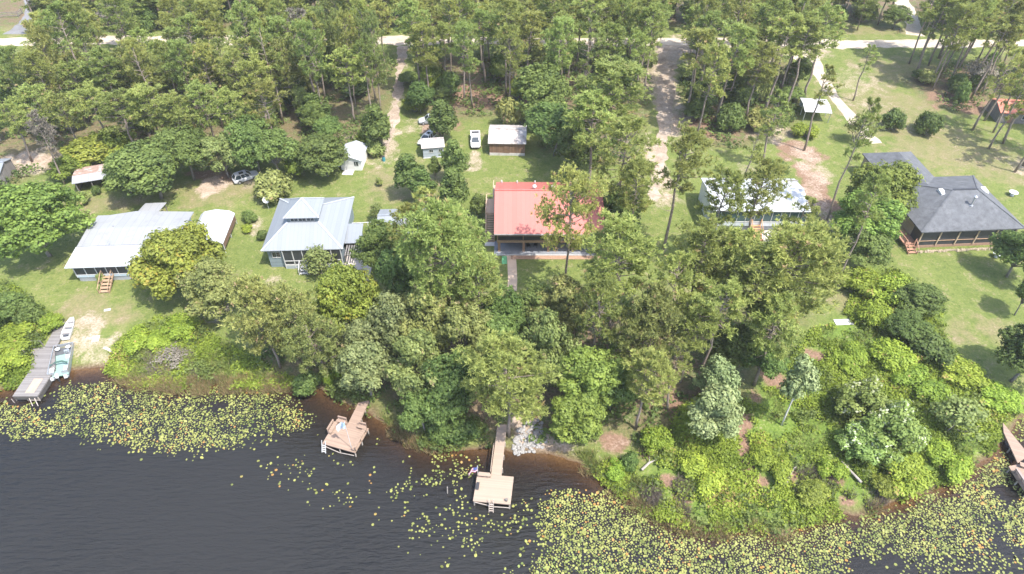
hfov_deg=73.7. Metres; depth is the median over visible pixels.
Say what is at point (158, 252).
broadleaf tree
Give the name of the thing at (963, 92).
shrub
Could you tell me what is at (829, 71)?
pine tree
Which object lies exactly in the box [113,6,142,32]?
pine tree
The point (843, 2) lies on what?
oak tree
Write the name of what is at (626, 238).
pine tree
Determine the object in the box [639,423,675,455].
shrub
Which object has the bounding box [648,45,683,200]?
sand driveway
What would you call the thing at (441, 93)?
oak tree
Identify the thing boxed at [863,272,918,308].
shrub
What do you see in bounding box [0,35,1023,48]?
sand road
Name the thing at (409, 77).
oak tree
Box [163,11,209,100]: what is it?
pine tree
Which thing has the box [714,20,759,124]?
pine tree
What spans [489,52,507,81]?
broadleaf tree
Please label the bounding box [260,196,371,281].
hip roofed house
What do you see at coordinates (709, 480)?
shrub
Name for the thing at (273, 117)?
shrub
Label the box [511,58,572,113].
oak tree
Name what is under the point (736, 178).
pine tree
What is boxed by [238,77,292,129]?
pine tree
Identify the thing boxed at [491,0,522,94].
pine tree
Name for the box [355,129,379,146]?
broadleaf tree
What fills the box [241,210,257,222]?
shrub
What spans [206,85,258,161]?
pine tree
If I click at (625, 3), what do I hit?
pine tree
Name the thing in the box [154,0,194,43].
pine tree
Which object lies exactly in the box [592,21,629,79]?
pine tree
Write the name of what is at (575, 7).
pine tree
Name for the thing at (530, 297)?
oak tree
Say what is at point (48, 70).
pine tree
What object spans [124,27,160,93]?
pine tree
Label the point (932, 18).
oak tree
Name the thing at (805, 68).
oak tree
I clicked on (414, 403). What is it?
oak tree
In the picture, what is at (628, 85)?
oak tree
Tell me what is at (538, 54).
shrub
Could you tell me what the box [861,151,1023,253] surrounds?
shingle roofed house
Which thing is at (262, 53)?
pine tree
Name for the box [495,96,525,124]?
shrub
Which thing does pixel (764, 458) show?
shrub
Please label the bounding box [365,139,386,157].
shrub
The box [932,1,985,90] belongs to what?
pine tree
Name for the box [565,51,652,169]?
pine tree
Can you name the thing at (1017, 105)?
pine tree
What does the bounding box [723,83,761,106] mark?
shrub
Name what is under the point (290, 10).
dead pine
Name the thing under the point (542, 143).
forest undergrowth
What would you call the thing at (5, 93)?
shrub
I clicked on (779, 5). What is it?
pine tree
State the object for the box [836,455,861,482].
driftwood
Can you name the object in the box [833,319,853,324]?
concrete slab
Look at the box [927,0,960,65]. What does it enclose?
pine tree
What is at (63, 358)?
pontoon boat
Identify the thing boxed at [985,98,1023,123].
red roofed shed
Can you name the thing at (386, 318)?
cedar tree
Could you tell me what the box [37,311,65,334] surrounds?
shrub
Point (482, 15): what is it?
pine tree
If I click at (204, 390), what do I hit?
shore reeds
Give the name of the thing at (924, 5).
pine tree
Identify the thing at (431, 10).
pine tree
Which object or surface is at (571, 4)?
pine tree
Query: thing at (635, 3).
pine tree
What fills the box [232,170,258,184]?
parked suv
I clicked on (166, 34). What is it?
pine tree
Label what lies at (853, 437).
bay tree
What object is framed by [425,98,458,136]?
cedar tree
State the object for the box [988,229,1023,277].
oak tree
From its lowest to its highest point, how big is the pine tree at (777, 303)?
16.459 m
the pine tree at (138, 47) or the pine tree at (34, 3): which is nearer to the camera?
the pine tree at (138, 47)
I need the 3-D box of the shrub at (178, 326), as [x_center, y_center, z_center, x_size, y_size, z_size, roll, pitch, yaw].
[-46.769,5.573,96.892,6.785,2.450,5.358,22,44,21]
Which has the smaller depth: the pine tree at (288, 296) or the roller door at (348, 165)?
the pine tree at (288, 296)
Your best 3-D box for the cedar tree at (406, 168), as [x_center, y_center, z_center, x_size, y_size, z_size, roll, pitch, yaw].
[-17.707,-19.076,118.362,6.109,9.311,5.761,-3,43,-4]
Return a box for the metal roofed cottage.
[377,208,425,239]
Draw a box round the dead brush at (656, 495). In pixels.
[141,343,890,518]
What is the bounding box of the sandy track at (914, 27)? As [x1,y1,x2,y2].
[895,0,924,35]
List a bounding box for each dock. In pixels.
[11,322,65,405]
[321,400,369,456]
[473,425,513,512]
[1002,423,1023,497]
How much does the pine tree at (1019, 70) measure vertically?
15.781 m
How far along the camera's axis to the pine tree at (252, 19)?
146.39 m
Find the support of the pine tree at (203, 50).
on the ground at (980, 288)
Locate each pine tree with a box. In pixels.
[0,44,34,87]
[0,64,35,107]
[0,94,37,161]
[10,47,61,93]
[11,0,39,11]
[11,82,67,146]
[19,9,57,42]
[19,35,54,51]
[21,18,69,100]
[29,56,71,93]
[33,0,93,110]
[35,46,68,60]
[37,18,75,62]
[38,91,91,137]
[40,0,71,26]
[47,59,98,121]
[49,1,103,90]
[63,33,97,60]
[66,78,113,127]
[68,0,91,13]
[69,10,107,47]
[72,56,129,115]
[75,0,100,45]
[78,45,125,124]
[84,87,147,147]
[94,0,139,39]
[97,46,159,98]
[113,0,150,17]
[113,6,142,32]
[116,37,157,113]
[119,81,172,133]
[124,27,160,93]
[124,41,163,127]
[141,0,177,26]
[143,40,186,96]
[146,89,199,133]
[150,38,179,103]
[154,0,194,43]
[157,11,178,40]
[157,36,205,130]
[161,7,192,42]
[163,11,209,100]
[170,43,222,114]
[175,78,228,153]
[177,0,213,38]
[179,0,203,38]
[182,38,223,127]
[190,19,222,84]
[192,0,219,49]
[192,0,227,84]
[199,37,247,91]
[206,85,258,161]
[213,0,225,15]
[214,49,252,111]
[217,271,292,368]
[220,36,272,82]
[224,0,264,77]
[226,11,255,68]
[231,49,276,128]
[237,21,266,58]
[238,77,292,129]
[245,0,276,71]
[248,21,283,124]
[254,35,275,76]
[256,13,296,73]
[260,16,280,70]
[262,36,307,116]
[263,0,290,42]
[263,278,324,370]
[265,0,286,34]
[279,312,347,377]
[281,0,304,9]
[282,17,324,91]
[286,8,316,88]
[289,18,327,104]
[298,0,321,7]
[300,11,326,100]
[302,3,325,71]
[309,2,335,84]
[319,0,353,47]
[322,44,368,123]
[324,7,351,66]
[331,6,358,106]
[336,0,359,31]
[344,0,380,98]
[349,5,375,88]
[351,39,374,103]
[356,9,389,109]
[369,0,395,69]
[370,0,400,33]
[384,200,429,272]
[390,0,432,80]
[393,0,428,56]
[397,0,428,55]
[407,21,441,103]
[411,185,437,269]
[418,4,446,48]
[427,0,452,42]
[432,21,456,71]
[434,0,461,70]
[439,4,464,62]
[441,0,484,79]
[447,0,480,66]
[448,20,482,108]
[449,326,573,437]
[450,15,480,98]
[455,252,504,308]
[467,0,489,69]
[468,8,503,86]
[473,3,497,60]
[486,8,505,52]
[489,22,531,96]
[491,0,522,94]
[494,9,532,77]
[497,2,530,67]
[510,0,540,66]
[513,8,548,64]
[523,0,543,54]
[524,0,543,51]
[530,159,608,274]
[536,0,568,52]
[540,14,578,71]
[542,0,567,51]
[547,10,579,76]
[555,0,583,49]
[560,88,618,180]
[565,4,585,84]
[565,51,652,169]
[568,268,630,348]
[570,9,607,86]
[571,0,607,78]
[574,0,590,70]
[576,207,666,339]
[582,0,613,51]
[582,114,669,193]
[586,0,618,74]
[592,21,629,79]
[605,0,635,42]
[607,303,659,374]
[609,1,632,50]
[614,156,663,254]
[618,281,689,385]
[620,346,680,430]
[623,0,643,56]
[623,26,654,101]
[626,0,640,55]
[628,0,663,82]
[629,0,665,81]
[634,2,673,100]
[644,0,671,66]
[645,3,672,27]
[649,247,705,344]
[654,118,719,252]
[664,340,692,409]
[667,0,681,5]
[669,212,738,335]
[675,297,723,382]
[679,25,722,116]
[680,4,700,64]
[686,0,723,84]
[689,10,736,79]
[689,275,753,377]
[690,7,722,68]
[690,40,734,130]
[694,159,752,275]
[699,0,737,29]
[705,223,761,321]
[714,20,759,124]
[720,0,751,39]
[720,0,753,62]
[720,248,800,330]
[728,21,762,90]
[730,217,852,338]
[731,0,761,23]
[734,12,757,44]
[736,150,792,228]
[737,40,783,118]
[743,126,764,177]
[743,286,805,385]
[748,2,774,72]
[754,0,793,72]
[760,88,792,165]
[764,10,809,108]
[771,0,802,62]
[777,195,821,225]
[779,14,830,108]
[780,0,814,89]
[785,0,823,83]
[798,0,848,95]
[803,64,844,150]
[824,96,885,222]
[841,171,892,270]
[851,0,882,30]
[852,44,879,100]
[877,0,895,24]
[908,0,945,63]
[916,0,959,69]
[919,0,950,57]
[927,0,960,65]
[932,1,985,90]
[935,0,990,72]
[937,17,947,58]
[943,5,993,71]
[951,0,997,76]
[956,0,1004,70]
[960,7,1006,62]
[970,13,1023,98]
[971,48,1023,130]
[976,0,1017,59]
[977,0,1023,69]
[981,0,1023,94]
[983,48,1023,120]
[986,2,1023,86]
[988,78,1023,148]
[992,72,1023,132]
[999,1,1023,72]
[1002,87,1023,143]
[1013,157,1023,172]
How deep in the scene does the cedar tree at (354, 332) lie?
87.28 m
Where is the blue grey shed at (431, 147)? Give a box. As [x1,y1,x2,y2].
[420,137,444,158]
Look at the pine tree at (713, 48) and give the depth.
126.33 m
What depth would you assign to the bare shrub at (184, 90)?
135.47 m
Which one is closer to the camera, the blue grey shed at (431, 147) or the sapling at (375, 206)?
the sapling at (375, 206)
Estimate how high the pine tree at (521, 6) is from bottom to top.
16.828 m
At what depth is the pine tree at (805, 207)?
99.84 m
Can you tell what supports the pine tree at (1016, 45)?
on the ground at (980, 288)
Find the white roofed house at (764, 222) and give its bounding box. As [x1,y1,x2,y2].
[698,178,810,241]
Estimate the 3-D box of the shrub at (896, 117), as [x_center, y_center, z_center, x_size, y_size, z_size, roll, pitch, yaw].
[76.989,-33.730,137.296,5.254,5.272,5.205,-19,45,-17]
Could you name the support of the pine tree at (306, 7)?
on the ground at (980, 288)
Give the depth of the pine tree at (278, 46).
133.47 m
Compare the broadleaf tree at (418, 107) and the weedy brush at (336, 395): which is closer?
the weedy brush at (336, 395)
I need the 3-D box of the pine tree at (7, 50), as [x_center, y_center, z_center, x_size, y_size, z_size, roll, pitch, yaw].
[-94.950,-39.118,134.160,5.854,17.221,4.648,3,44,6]
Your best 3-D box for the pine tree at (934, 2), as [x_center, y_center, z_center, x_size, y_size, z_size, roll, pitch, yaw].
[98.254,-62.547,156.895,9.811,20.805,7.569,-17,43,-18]
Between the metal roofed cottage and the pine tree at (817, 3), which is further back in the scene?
the pine tree at (817, 3)
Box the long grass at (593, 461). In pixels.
[106,268,1012,537]
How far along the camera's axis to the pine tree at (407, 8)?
137.66 m
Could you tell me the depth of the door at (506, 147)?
130.55 m
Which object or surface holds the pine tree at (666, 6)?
on the ground at (980, 288)
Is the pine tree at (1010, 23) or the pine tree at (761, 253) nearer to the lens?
the pine tree at (761, 253)
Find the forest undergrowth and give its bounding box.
[0,53,1022,445]
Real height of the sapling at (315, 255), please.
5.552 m
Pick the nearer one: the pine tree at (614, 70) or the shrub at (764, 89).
the pine tree at (614, 70)
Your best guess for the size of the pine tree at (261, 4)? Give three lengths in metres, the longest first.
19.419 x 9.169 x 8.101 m
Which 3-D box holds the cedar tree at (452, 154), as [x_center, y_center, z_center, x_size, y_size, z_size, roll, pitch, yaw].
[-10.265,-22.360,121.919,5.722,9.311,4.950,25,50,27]
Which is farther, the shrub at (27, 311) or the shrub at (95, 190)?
the shrub at (95, 190)
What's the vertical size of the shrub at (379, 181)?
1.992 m
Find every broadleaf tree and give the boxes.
[0,180,95,260]
[45,154,91,180]
[55,130,118,163]
[88,125,137,155]
[124,219,226,301]
[281,154,305,175]
[311,260,381,335]
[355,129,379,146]
[401,95,427,111]
[420,63,443,88]
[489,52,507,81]
[507,76,523,99]
[548,388,607,444]
[554,343,625,406]
[592,53,613,70]
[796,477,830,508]
[829,187,908,243]
[844,159,925,220]
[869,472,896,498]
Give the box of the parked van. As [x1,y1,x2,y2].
[418,113,430,124]
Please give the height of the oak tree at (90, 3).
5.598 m
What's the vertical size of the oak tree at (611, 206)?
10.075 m
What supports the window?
in the hip roofed house at (298, 226)
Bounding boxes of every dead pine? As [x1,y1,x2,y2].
[24,108,65,184]
[96,3,128,47]
[277,7,316,61]
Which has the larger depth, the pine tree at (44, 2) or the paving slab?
the pine tree at (44, 2)
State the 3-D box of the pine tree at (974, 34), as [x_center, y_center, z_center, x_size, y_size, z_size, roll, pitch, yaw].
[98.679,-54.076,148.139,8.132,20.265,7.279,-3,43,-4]
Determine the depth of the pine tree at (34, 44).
148.75 m
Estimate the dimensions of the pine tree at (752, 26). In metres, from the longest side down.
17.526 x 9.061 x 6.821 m
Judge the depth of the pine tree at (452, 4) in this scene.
141.72 m
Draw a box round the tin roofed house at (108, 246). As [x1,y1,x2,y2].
[64,202,193,293]
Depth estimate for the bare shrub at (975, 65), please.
148.41 m
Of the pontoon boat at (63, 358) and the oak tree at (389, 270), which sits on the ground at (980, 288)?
the oak tree at (389, 270)
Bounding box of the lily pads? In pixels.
[0,380,1023,573]
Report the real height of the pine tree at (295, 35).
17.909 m
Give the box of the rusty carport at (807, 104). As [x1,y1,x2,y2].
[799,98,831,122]
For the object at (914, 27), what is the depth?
178.63 m
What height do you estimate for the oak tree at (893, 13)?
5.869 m
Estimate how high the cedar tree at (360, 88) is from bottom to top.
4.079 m
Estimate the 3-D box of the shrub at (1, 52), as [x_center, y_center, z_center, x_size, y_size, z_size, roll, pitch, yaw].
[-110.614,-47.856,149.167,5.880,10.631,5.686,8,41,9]
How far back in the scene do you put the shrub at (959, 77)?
149.25 m
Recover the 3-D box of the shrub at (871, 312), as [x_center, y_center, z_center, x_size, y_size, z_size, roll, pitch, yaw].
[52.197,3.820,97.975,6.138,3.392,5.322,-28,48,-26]
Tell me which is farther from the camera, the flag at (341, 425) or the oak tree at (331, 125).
the oak tree at (331, 125)
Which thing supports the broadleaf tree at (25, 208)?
on the ground at (980, 288)
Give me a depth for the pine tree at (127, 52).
129.89 m
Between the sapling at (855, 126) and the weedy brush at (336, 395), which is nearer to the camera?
the weedy brush at (336, 395)
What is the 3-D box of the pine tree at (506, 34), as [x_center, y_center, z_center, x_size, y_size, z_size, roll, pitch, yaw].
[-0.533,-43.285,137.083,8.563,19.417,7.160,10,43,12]
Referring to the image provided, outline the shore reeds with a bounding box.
[102,370,888,544]
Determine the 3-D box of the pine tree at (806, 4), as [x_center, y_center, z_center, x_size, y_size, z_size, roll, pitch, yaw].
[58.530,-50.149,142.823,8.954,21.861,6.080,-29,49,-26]
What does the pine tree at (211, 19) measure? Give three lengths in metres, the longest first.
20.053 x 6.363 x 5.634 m
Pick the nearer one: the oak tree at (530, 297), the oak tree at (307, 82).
the oak tree at (530, 297)
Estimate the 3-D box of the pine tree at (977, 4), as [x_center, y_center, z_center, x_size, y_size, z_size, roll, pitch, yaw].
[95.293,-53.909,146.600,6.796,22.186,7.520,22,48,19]
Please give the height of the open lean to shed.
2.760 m
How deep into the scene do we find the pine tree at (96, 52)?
131.19 m
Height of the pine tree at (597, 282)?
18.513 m
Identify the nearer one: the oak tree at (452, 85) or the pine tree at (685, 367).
the pine tree at (685, 367)
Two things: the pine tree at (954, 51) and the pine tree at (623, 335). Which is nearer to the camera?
the pine tree at (623, 335)
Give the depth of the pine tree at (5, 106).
122.96 m
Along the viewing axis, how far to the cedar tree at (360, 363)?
83.88 m
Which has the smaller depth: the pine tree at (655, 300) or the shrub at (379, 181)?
the pine tree at (655, 300)
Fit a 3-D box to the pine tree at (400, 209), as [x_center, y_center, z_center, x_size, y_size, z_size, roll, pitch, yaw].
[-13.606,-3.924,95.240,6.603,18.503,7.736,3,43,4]
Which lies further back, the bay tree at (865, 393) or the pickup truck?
the pickup truck
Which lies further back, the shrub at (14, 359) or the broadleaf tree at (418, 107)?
the broadleaf tree at (418, 107)
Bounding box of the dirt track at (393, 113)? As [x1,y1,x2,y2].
[382,46,409,151]
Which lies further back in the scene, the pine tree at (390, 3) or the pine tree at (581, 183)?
the pine tree at (390, 3)
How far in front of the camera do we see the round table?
121.46 m
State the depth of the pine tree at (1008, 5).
153.82 m
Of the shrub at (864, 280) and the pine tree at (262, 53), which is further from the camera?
the pine tree at (262, 53)
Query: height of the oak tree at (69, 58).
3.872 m
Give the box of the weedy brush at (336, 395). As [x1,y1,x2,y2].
[0,265,1018,536]
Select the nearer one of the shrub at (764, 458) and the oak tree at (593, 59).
the shrub at (764, 458)
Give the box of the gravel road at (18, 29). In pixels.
[3,0,31,33]
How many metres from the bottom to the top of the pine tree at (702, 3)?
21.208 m
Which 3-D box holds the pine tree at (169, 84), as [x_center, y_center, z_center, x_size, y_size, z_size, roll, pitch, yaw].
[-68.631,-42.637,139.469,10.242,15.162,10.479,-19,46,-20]
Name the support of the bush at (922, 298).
on the ground at (980, 288)
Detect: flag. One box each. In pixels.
[336,422,351,447]
[469,466,477,474]
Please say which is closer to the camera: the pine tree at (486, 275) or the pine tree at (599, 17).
the pine tree at (486, 275)
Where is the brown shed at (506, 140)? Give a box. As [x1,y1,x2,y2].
[488,125,526,155]
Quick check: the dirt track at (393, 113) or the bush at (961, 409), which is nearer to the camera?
the bush at (961, 409)
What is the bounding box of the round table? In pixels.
[1009,190,1018,195]
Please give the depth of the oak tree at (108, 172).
116.73 m
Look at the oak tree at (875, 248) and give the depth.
102.06 m
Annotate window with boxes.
[271,252,281,257]
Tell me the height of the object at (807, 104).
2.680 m
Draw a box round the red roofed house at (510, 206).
[485,180,603,259]
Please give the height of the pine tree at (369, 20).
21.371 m
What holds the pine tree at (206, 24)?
on the ground at (980, 288)
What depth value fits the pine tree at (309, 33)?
128.37 m
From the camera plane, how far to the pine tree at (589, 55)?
133.88 m
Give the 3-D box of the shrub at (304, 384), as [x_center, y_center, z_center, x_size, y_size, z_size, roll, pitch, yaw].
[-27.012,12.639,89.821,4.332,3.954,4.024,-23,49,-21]
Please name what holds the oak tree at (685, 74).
on the ground at (980, 288)
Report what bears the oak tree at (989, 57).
on the ground at (980, 288)
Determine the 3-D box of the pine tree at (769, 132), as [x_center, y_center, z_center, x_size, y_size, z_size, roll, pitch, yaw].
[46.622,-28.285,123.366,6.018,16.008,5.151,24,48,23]
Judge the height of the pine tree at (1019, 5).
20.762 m
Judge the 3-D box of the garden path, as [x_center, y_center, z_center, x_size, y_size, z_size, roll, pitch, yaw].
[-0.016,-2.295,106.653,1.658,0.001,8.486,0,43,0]
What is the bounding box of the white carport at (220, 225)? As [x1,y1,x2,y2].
[197,209,237,251]
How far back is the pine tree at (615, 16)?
149.78 m
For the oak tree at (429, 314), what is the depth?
85.62 m
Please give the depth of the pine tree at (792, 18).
132.64 m
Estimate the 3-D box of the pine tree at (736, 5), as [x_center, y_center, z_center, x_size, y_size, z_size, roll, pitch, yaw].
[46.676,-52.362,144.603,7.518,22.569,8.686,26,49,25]
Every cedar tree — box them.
[218,97,243,118]
[221,60,239,88]
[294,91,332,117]
[332,339,395,396]
[337,317,377,347]
[338,78,370,96]
[360,103,392,142]
[361,288,416,357]
[392,153,426,197]
[406,167,437,202]
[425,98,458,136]
[427,155,440,179]
[436,165,469,206]
[438,138,470,172]
[469,192,485,216]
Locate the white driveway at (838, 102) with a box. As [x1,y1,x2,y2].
[787,50,881,143]
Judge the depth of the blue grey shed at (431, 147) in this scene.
129.82 m
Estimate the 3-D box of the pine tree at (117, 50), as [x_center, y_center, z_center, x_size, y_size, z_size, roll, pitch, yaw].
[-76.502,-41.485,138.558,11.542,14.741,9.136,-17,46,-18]
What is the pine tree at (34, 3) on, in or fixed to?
on the ground at (980, 288)
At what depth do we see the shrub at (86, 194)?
118.55 m
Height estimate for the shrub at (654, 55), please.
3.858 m
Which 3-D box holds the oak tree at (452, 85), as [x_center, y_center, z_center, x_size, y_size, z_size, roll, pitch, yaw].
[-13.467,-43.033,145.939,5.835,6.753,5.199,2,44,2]
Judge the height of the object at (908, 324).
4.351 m
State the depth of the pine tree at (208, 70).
134.25 m
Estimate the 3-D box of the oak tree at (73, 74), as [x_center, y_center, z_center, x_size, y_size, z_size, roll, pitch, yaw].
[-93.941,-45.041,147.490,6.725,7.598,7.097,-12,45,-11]
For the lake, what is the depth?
78.02 m
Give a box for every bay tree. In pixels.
[684,381,744,440]
[692,353,742,401]
[779,351,821,425]
[832,374,893,427]
[834,420,891,465]
[856,398,933,466]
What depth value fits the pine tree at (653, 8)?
135.35 m
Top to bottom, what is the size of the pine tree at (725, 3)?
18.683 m
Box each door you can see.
[342,161,354,169]
[504,145,508,152]
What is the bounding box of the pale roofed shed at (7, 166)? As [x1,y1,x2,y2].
[0,158,16,183]
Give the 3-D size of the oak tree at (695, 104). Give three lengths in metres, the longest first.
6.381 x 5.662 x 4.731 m
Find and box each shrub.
[0,46,21,74]
[0,73,30,103]
[0,320,37,357]
[0,348,31,378]
[11,300,48,324]
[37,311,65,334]
[69,191,90,204]
[91,185,100,195]
[95,273,107,281]
[122,321,174,355]
[131,113,154,135]
[132,3,157,30]
[147,341,190,369]
[159,310,205,341]
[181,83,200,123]
[201,301,232,327]
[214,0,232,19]
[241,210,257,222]
[241,224,252,232]
[245,96,278,128]
[252,167,292,204]
[256,229,267,239]
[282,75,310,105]
[292,369,321,396]
[319,361,342,385]
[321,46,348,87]
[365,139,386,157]
[375,177,382,185]
[424,418,450,445]
[428,57,443,77]
[444,416,480,446]
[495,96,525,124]
[529,45,551,65]
[587,76,608,104]
[605,455,629,482]
[620,449,639,472]
[622,56,641,80]
[636,47,658,65]
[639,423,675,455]
[677,447,726,500]
[707,67,732,94]
[715,101,748,131]
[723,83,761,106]
[745,107,777,131]
[748,440,793,488]
[750,72,778,100]
[790,121,819,138]
[816,454,850,481]
[830,340,870,378]
[837,265,884,298]
[851,2,879,22]
[856,296,895,330]
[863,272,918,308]
[868,336,922,375]
[873,444,937,500]
[881,107,907,129]
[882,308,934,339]
[890,363,954,403]
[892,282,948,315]
[908,331,957,370]
[912,109,945,135]
[918,69,937,84]
[923,435,974,487]
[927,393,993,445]
[935,354,994,388]
[946,73,968,87]
[954,80,971,103]
[961,57,999,89]
[969,67,988,88]
[978,379,1023,415]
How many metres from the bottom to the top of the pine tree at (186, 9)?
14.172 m
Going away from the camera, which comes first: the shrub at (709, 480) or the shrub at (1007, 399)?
the shrub at (709, 480)
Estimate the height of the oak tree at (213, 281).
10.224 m
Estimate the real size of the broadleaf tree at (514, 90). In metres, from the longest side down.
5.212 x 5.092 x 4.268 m
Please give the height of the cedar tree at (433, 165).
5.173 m
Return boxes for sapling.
[300,243,341,274]
[367,201,381,217]
[844,111,877,142]
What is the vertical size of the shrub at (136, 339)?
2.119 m
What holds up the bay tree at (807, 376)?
on the ground at (980, 288)
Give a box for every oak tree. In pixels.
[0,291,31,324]
[8,106,25,128]
[27,0,55,12]
[27,102,57,127]
[53,105,76,123]
[59,59,86,84]
[64,51,85,61]
[67,92,91,127]
[79,0,97,13]
[101,150,132,193]
[102,137,191,198]
[150,124,215,180]
[151,1,167,11]
[153,10,164,27]
[173,254,240,320]
[194,131,240,177]
[223,113,270,172]
[247,126,300,169]
[269,97,287,114]
[289,84,306,107]
[295,131,350,176]
[299,73,316,92]
[299,100,325,132]
[311,115,342,134]
[349,218,404,268]
[372,246,416,296]
[382,326,450,397]
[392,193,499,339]
[396,386,447,432]
[397,71,420,84]
[397,278,452,335]
[404,80,435,113]
[419,345,483,422]
[420,45,441,62]
[425,300,499,359]
[433,87,450,100]
[436,70,461,98]
[479,283,529,333]
[481,309,525,371]
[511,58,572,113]
[518,307,581,386]
[520,281,559,317]
[522,99,584,155]
[527,271,589,333]
[552,124,600,169]
[591,48,613,63]
[598,356,637,409]
[603,181,642,224]
[618,73,632,90]
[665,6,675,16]
[678,0,699,14]
[679,68,706,82]
[682,80,718,107]
[684,98,709,120]
[707,324,764,367]
[728,68,750,89]
[741,338,790,379]
[771,160,789,176]
[778,85,805,100]
[787,56,812,85]
[832,5,847,25]
[833,0,847,4]
[838,225,896,268]
[883,4,914,28]
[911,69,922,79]
[919,0,943,30]
[948,81,963,94]
[983,52,1000,66]
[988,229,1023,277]
[991,323,1023,382]
[1014,280,1023,315]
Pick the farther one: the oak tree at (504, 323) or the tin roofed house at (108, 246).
the tin roofed house at (108, 246)
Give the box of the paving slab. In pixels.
[92,335,99,341]
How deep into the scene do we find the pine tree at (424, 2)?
156.09 m
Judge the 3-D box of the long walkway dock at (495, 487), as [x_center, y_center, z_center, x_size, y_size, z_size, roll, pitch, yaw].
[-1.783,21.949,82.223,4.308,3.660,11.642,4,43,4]
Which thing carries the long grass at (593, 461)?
on the ground at (980, 288)
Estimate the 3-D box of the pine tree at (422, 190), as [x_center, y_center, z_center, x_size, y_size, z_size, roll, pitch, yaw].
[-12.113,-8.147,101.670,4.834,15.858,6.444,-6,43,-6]
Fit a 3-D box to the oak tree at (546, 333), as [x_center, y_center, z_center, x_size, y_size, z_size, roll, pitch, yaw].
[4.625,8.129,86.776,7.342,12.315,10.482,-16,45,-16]
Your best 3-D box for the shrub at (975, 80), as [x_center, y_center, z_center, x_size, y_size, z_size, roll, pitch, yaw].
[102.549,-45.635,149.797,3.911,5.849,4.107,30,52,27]
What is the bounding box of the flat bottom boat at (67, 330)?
[60,317,74,339]
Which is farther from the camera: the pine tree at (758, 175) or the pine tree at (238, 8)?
the pine tree at (238, 8)
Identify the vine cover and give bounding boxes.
[0,266,1018,537]
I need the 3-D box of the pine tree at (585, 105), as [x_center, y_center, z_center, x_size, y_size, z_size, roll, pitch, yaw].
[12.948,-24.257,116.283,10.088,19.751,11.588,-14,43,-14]
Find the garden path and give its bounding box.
[507,256,516,290]
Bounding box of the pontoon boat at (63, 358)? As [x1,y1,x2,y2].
[47,342,73,382]
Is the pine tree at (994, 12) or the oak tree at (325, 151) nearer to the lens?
the oak tree at (325, 151)
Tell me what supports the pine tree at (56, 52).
on the ground at (980, 288)
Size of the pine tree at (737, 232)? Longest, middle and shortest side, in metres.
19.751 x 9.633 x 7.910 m
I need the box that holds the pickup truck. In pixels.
[470,130,480,147]
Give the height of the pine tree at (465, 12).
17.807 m
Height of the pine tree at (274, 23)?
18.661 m
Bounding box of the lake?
[0,385,1023,573]
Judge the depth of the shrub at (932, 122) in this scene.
134.95 m
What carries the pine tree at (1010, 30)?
on the ground at (980, 288)
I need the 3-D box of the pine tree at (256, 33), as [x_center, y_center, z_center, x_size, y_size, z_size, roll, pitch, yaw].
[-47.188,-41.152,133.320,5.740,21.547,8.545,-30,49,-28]
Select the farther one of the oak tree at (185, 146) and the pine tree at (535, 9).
the pine tree at (535, 9)
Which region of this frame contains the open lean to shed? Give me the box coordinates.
[72,164,120,190]
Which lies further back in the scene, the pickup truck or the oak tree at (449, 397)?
the pickup truck
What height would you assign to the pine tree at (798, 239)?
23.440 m
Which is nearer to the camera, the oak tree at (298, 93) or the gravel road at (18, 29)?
the oak tree at (298, 93)
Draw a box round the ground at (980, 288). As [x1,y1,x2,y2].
[0,0,1023,558]
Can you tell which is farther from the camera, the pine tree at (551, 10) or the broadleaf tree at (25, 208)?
the pine tree at (551, 10)
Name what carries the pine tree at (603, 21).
on the ground at (980, 288)
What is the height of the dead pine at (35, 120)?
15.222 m
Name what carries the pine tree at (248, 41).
on the ground at (980, 288)
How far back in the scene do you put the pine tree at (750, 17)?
148.06 m
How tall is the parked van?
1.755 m
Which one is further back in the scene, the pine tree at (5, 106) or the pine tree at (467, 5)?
the pine tree at (467, 5)
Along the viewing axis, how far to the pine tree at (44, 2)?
169.88 m
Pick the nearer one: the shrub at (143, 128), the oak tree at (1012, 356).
the oak tree at (1012, 356)
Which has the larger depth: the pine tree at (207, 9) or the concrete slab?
the pine tree at (207, 9)
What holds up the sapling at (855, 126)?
on the ground at (980, 288)
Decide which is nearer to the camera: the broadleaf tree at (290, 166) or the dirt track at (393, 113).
the broadleaf tree at (290, 166)
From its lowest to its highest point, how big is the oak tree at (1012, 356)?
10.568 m
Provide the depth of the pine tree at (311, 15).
136.73 m
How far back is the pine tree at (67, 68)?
133.45 m
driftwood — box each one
[641,456,657,470]
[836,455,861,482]
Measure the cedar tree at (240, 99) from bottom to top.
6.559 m
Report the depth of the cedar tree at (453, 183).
112.95 m
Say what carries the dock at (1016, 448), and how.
in the lake
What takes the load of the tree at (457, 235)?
on the ground at (980, 288)
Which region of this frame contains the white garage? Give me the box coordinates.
[335,140,367,174]
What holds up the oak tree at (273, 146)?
on the ground at (980, 288)
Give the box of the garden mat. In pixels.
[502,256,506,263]
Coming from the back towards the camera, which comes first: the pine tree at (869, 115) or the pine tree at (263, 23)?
the pine tree at (263, 23)
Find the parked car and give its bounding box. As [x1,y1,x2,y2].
[417,129,436,144]
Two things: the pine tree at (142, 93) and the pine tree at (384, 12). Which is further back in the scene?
the pine tree at (384, 12)
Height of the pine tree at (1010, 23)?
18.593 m
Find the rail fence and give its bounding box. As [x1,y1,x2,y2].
[0,8,22,15]

